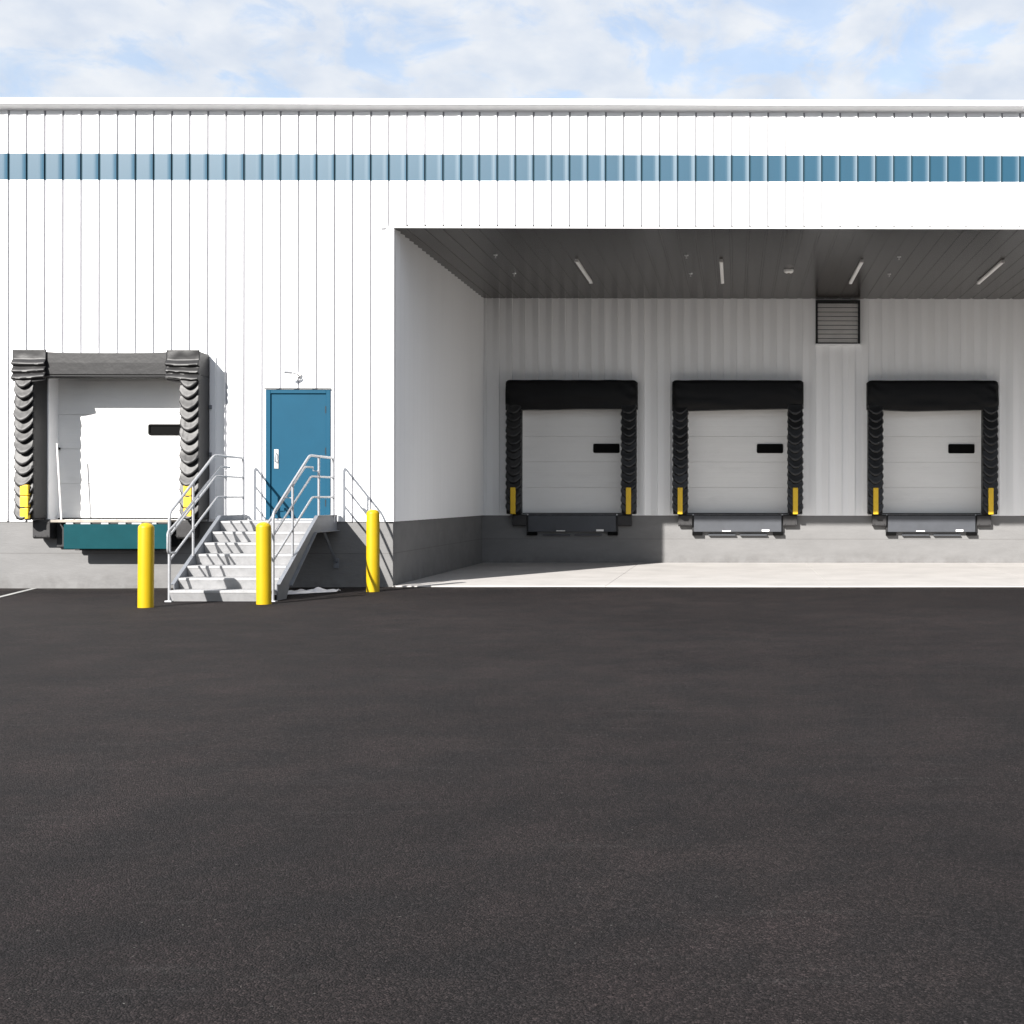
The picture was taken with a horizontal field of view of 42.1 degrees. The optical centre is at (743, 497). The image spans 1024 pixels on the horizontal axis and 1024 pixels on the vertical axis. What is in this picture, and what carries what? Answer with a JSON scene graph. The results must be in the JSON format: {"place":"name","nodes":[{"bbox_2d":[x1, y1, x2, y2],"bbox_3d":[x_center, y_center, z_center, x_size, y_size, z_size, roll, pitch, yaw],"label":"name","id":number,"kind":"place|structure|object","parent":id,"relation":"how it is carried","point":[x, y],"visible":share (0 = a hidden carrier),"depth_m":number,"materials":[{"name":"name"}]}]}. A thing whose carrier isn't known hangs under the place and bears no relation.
{"place":"outdoors","nodes":[
{"label":"outdoors","id":0,"kind":"place"},
{"bbox_2d":[164,454,339,601],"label":"staircase","id":1,"kind":"structure","parent":0,"point":[219,564],"depth_m":19.81,"materials":[{"name":"grey metal"}]},
{"bbox_2d":[275,587,340,594],"bbox_3d":[-6.962,1.478,20.664,0.252,0.087,1.244,0,0,43],"label":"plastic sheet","id":2,"kind":"object","parent":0,"point":[315,590],"visible":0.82,"depth_m":20.66,"materials":[{"name":"white plastic"}]},
{"bbox_2d":[0,518,1023,1023],"bbox_3d":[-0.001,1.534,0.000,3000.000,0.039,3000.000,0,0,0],"label":"asphalt yard","id":3,"kind":"structure","parent":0,"point":[582,806],"depth_m":6.37,"materials":[{"name":"black asphalt"}]},
{"bbox_2d":[0,588,35,596],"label":"painted line","id":4,"kind":"object","parent":3,"relation":"on","point":[17,592],"visible":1,"depth_m":20.83,"materials":[{"name":"paint"}]},
{"bbox_2d":[137,523,153,607],"bbox_3d":[-8.258,0.980,17.901,0.208,1.265,0.208,0,0,-44],"label":"bollard","id":5,"kind":"object","parent":3,"relation":"on","point":[145,594],"visible":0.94,"depth_m":17.82,"materials":[{"name":"yellow metal"}]},
{"bbox_2d":[256,522,271,604],"bbox_3d":[-6.836,0.982,18.457,0.208,1.265,0.208,0,0,-36],"label":"bollard","id":6,"kind":"object","parent":3,"relation":"on","point":[263,569],"visible":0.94,"depth_m":18.37,"materials":[{"name":"yellow metal"}]},
{"bbox_2d":[366,509,379,591],"bbox_3d":[-5.969,0.902,20.867,0.208,1.425,0.208,0,0,-13],"label":"bollard","id":7,"kind":"object","parent":3,"relation":"on","point":[372,550],"visible":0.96,"depth_m":20.78,"materials":[{"name":"yellow metal"}]},
{"bbox_2d":[0,97,1023,587],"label":"warehouse","id":8,"kind":"structure","parent":3,"relation":"on","point":[370,287],"depth_m":22.02,"materials":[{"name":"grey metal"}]},
{"bbox_2d":[33,520,56,538],"bbox_3d":[-11.749,0.534,21.801,0.290,0.312,0.276,0,0,0],"label":"dock bumper","id":9,"kind":"object","parent":8,"relation":"attached to","point":[44,529],"visible":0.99,"depth_m":21.67,"materials":[{"name":"rubber"}]},
{"bbox_2d":[11,350,215,519],"bbox_3d":[-10.552,-1.034,21.639,3.248,2.826,0.554,0,0,0],"label":"dock shelter","id":10,"kind":"object","parent":8,"relation":"attached to","point":[32,371],"visible":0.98,"depth_m":21.46,"materials":[{"name":"black plastic"}]},
{"bbox_2d":[47,378,180,518],"bbox_3d":[-10.554,-1.018,22.106,2.500,2.782,0.420,0,0,0],"label":"dock door","id":11,"kind":"structure","parent":8,"relation":"in","point":[118,439],"depth_m":22.22,"materials":[{"name":"white metal"}]},
{"bbox_2d":[50,520,181,549],"bbox_3d":[-10.554,0.632,21.866,2.080,0.517,0.660,0,0,0],"label":"dock leveler","id":12,"kind":"object","parent":8,"relation":"attached to","point":[98,534],"visible":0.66,"depth_m":21.54,"materials":[{"name":"metal"}]},
{"bbox_2d":[56,443,61,519],"bbox_3d":[-11.470,-0.270,21.710,0.101,1.282,0.027,0,0,0],"label":"pole","id":13,"kind":"object","parent":12,"relation":"on","point":[59,481],"visible":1,"depth_m":21.70,"materials":[{"name":"white metal"}]},
{"bbox_2d":[176,520,199,538],"bbox_3d":[-9.359,0.536,21.815,0.290,0.312,0.276,0,0,0],"label":"dock bumper","id":14,"kind":"object","parent":8,"relation":"attached to","point":[184,528],"visible":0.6,"depth_m":21.68,"materials":[{"name":"rubber"}]},
{"bbox_2d":[284,371,300,376],"bbox_3d":[-7.589,-2.082,21.824,0.115,0.088,0.324,0,0,33],"label":"wall lamp","id":15,"kind":"object","parent":8,"relation":"attached to","point":[298,374],"visible":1,"depth_m":21.77,"materials":[{"name":"metal"}]},
{"bbox_2d":[264,388,330,519],"bbox_3d":[-7.544,-0.734,21.990,1.130,2.235,0.209,0,0,0],"label":"entrance door","id":16,"kind":"structure","parent":8,"relation":"in","point":[298,420],"depth_m":21.95,"materials":[{"name":"blue paint"}]},
{"bbox_2d":[512,514,526,525],"bbox_3d":[-5.117,0.518,29.636,0.320,0.275,0.146,0,0,0],"label":"dock bumper","id":17,"kind":"object","parent":8,"relation":"attached to","point":[519,519],"visible":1,"depth_m":29.57,"materials":[{"name":"rubber"}]},
{"bbox_2d":[505,380,637,514],"bbox_3d":[-3.914,-1.144,29.504,2.994,3.070,0.364,0,0,0],"label":"dock shelter","id":18,"kind":"object","parent":8,"relation":"attached to","point":[522,395],"visible":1,"depth_m":29.38,"materials":[{"name":"black fabric"}]},
{"bbox_2d":[522,409,621,513],"bbox_3d":[-3.917,-1.012,29.877,2.500,2.782,0.420,0,0,0],"label":"dock door","id":19,"kind":"structure","parent":8,"relation":"in","point":[572,463],"depth_m":29.99,"materials":[{"name":"white metal"}]},
{"bbox_2d":[527,514,617,535],"bbox_3d":[-3.917,0.625,29.777,2.090,0.493,0.379,0,0,0],"label":"dock leveler","id":20,"kind":"object","parent":8,"relation":"attached to","point":[536,523],"visible":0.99,"depth_m":29.59,"materials":[{"name":"metal"}]},
{"bbox_2d":[574,259,592,283],"bbox_3d":[-3.205,-4.535,26.031,0.076,0.064,2.500,0,0,0],"label":"ceiling light","id":21,"kind":"object","parent":8,"relation":"attached to","point":[581,267],"visible":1,"depth_m":25.83,"materials":[{"name":"white plastic"}]},
{"bbox_2d":[618,514,631,525],"bbox_3d":[-2.717,0.520,29.651,0.320,0.275,0.146,0,0,0],"label":"dock bumper","id":22,"kind":"object","parent":8,"relation":"attached to","point":[624,519],"visible":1,"depth_m":29.58,"materials":[{"name":"rubber"}]},
{"bbox_2d":[678,514,691,525],"bbox_3d":[-1.332,0.521,29.659,0.320,0.275,0.146,0,0,0],"label":"dock bumper","id":23,"kind":"object","parent":8,"relation":"attached to","point":[684,519],"visible":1,"depth_m":29.59,"materials":[{"name":"rubber"}]},
{"bbox_2d":[719,259,723,283],"bbox_3d":[-0.435,-4.532,26.048,0.076,0.064,2.500,0,0,0],"label":"ceiling light","id":24,"kind":"object","parent":8,"relation":"attached to","point":[721,271],"visible":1,"depth_m":25.86,"materials":[{"name":"white plastic"}]},
{"bbox_2d":[692,514,782,535],"bbox_3d":[-0.133,0.628,29.800,2.090,0.493,0.379,0,0,0],"label":"dock leveler","id":25,"kind":"object","parent":8,"relation":"attached to","point":[701,523],"visible":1,"depth_m":29.62,"materials":[{"name":"metal"}]},
{"bbox_2d":[672,380,803,514],"bbox_3d":[-0.129,-1.140,29.527,2.994,3.068,0.364,0,0,0],"label":"dock shelter","id":26,"kind":"object","parent":8,"relation":"attached to","point":[703,395],"visible":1,"depth_m":29.40,"materials":[{"name":"black fabric"}]},
{"bbox_2d":[688,409,787,513],"bbox_3d":[-0.133,-0.989,30.030,2.400,2.742,0.080,0,0,0],"label":"dock door","id":27,"kind":"structure","parent":8,"relation":"in","point":[737,464],"depth_m":30.01,"materials":[{"name":"white metal"}]},
{"bbox_2d":[784,269,793,273],"bbox_3d":[0.905,-4.524,25.956,0.200,0.078,0.200,0,0,0],"label":"smoke detector","id":28,"kind":"object","parent":8,"relation":"attached to","point":[788,271],"visible":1,"depth_m":25.89,"materials":[{"name":"white plastic"}]},
{"bbox_2d":[783,514,796,525],"bbox_3d":[1.068,0.523,29.674,0.320,0.275,0.146,0,0,0],"label":"dock bumper","id":29,"kind":"object","parent":8,"relation":"attached to","point":[789,519],"visible":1,"depth_m":29.61,"materials":[{"name":"rubber"}]},
{"bbox_2d":[815,300,860,344],"bbox_3d":[2.162,-4.003,29.704,1.040,1.030,0.180,0,0,0],"label":"vent","id":30,"kind":"object","parent":8,"relation":"attached to","point":[837,322],"depth_m":29.68,"materials":[{"name":"metal"}]},
{"bbox_2d":[849,259,863,283],"bbox_3d":[2.265,-4.530,26.064,0.076,0.064,2.500,0,0,0],"label":"ceiling light","id":31,"kind":"object","parent":8,"relation":"attached to","point":[858,267],"visible":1,"depth_m":25.83,"materials":[{"name":"white plastic"}]},
{"bbox_2d":[872,514,885,525],"bbox_3d":[3.108,0.525,29.686,0.320,0.275,0.146,0,0,0],"label":"dock bumper","id":32,"kind":"object","parent":8,"relation":"attached to","point":[879,520],"visible":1,"depth_m":29.62,"materials":[{"name":"rubber"}]},
{"bbox_2d":[885,514,976,535],"bbox_3d":[4.307,0.632,29.827,2.090,0.493,0.379,0,0,0],"label":"dock leveler","id":33,"kind":"object","parent":8,"relation":"attached to","point":[966,523],"visible":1,"depth_m":29.64,"materials":[{"name":"metal"}]},
{"bbox_2d":[883,410,980,513],"bbox_3d":[4.308,-1.005,29.927,2.500,2.782,0.420,0,0,0],"label":"dock door","id":34,"kind":"structure","parent":8,"relation":"in","point":[932,462],"depth_m":30.04,"materials":[{"name":"white metal"}]},
{"bbox_2d":[866,380,998,514],"bbox_3d":[4.311,-1.134,29.554,2.994,3.072,0.364,0,0,0],"label":"dock shelter","id":35,"kind":"object","parent":8,"relation":"attached to","point":[924,395],"visible":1,"depth_m":29.43,"materials":[{"name":"black fabric"}]},
{"bbox_2d":[976,514,990,526],"bbox_3d":[5.508,0.527,29.701,0.320,0.275,0.146,0,0,0],"label":"dock bumper","id":36,"kind":"object","parent":8,"relation":"attached to","point":[983,520],"visible":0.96,"depth_m":29.64,"materials":[{"name":"rubber"}]},
{"bbox_2d":[977,260,1004,283],"bbox_3d":[4.965,-4.528,26.081,0.076,0.064,2.500,0,0,0],"label":"ceiling light","id":37,"kind":"object","parent":8,"relation":"attached to","point":[991,271],"visible":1,"depth_m":25.91,"materials":[{"name":"white plastic"}]},
{"bbox_2d":[0,0,1023,99],"label":"sky","id":38,"kind":"structure","parent":0,"point":[401,49],"materials":[{"name":"blue"}]},
{"bbox_2d":[393,563,1023,586],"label":"concrete apron","id":39,"kind":"object","parent":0,"point":[744,575],"visible":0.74,"depth_m":24.91,"materials":[{"name":"beige concrete"}]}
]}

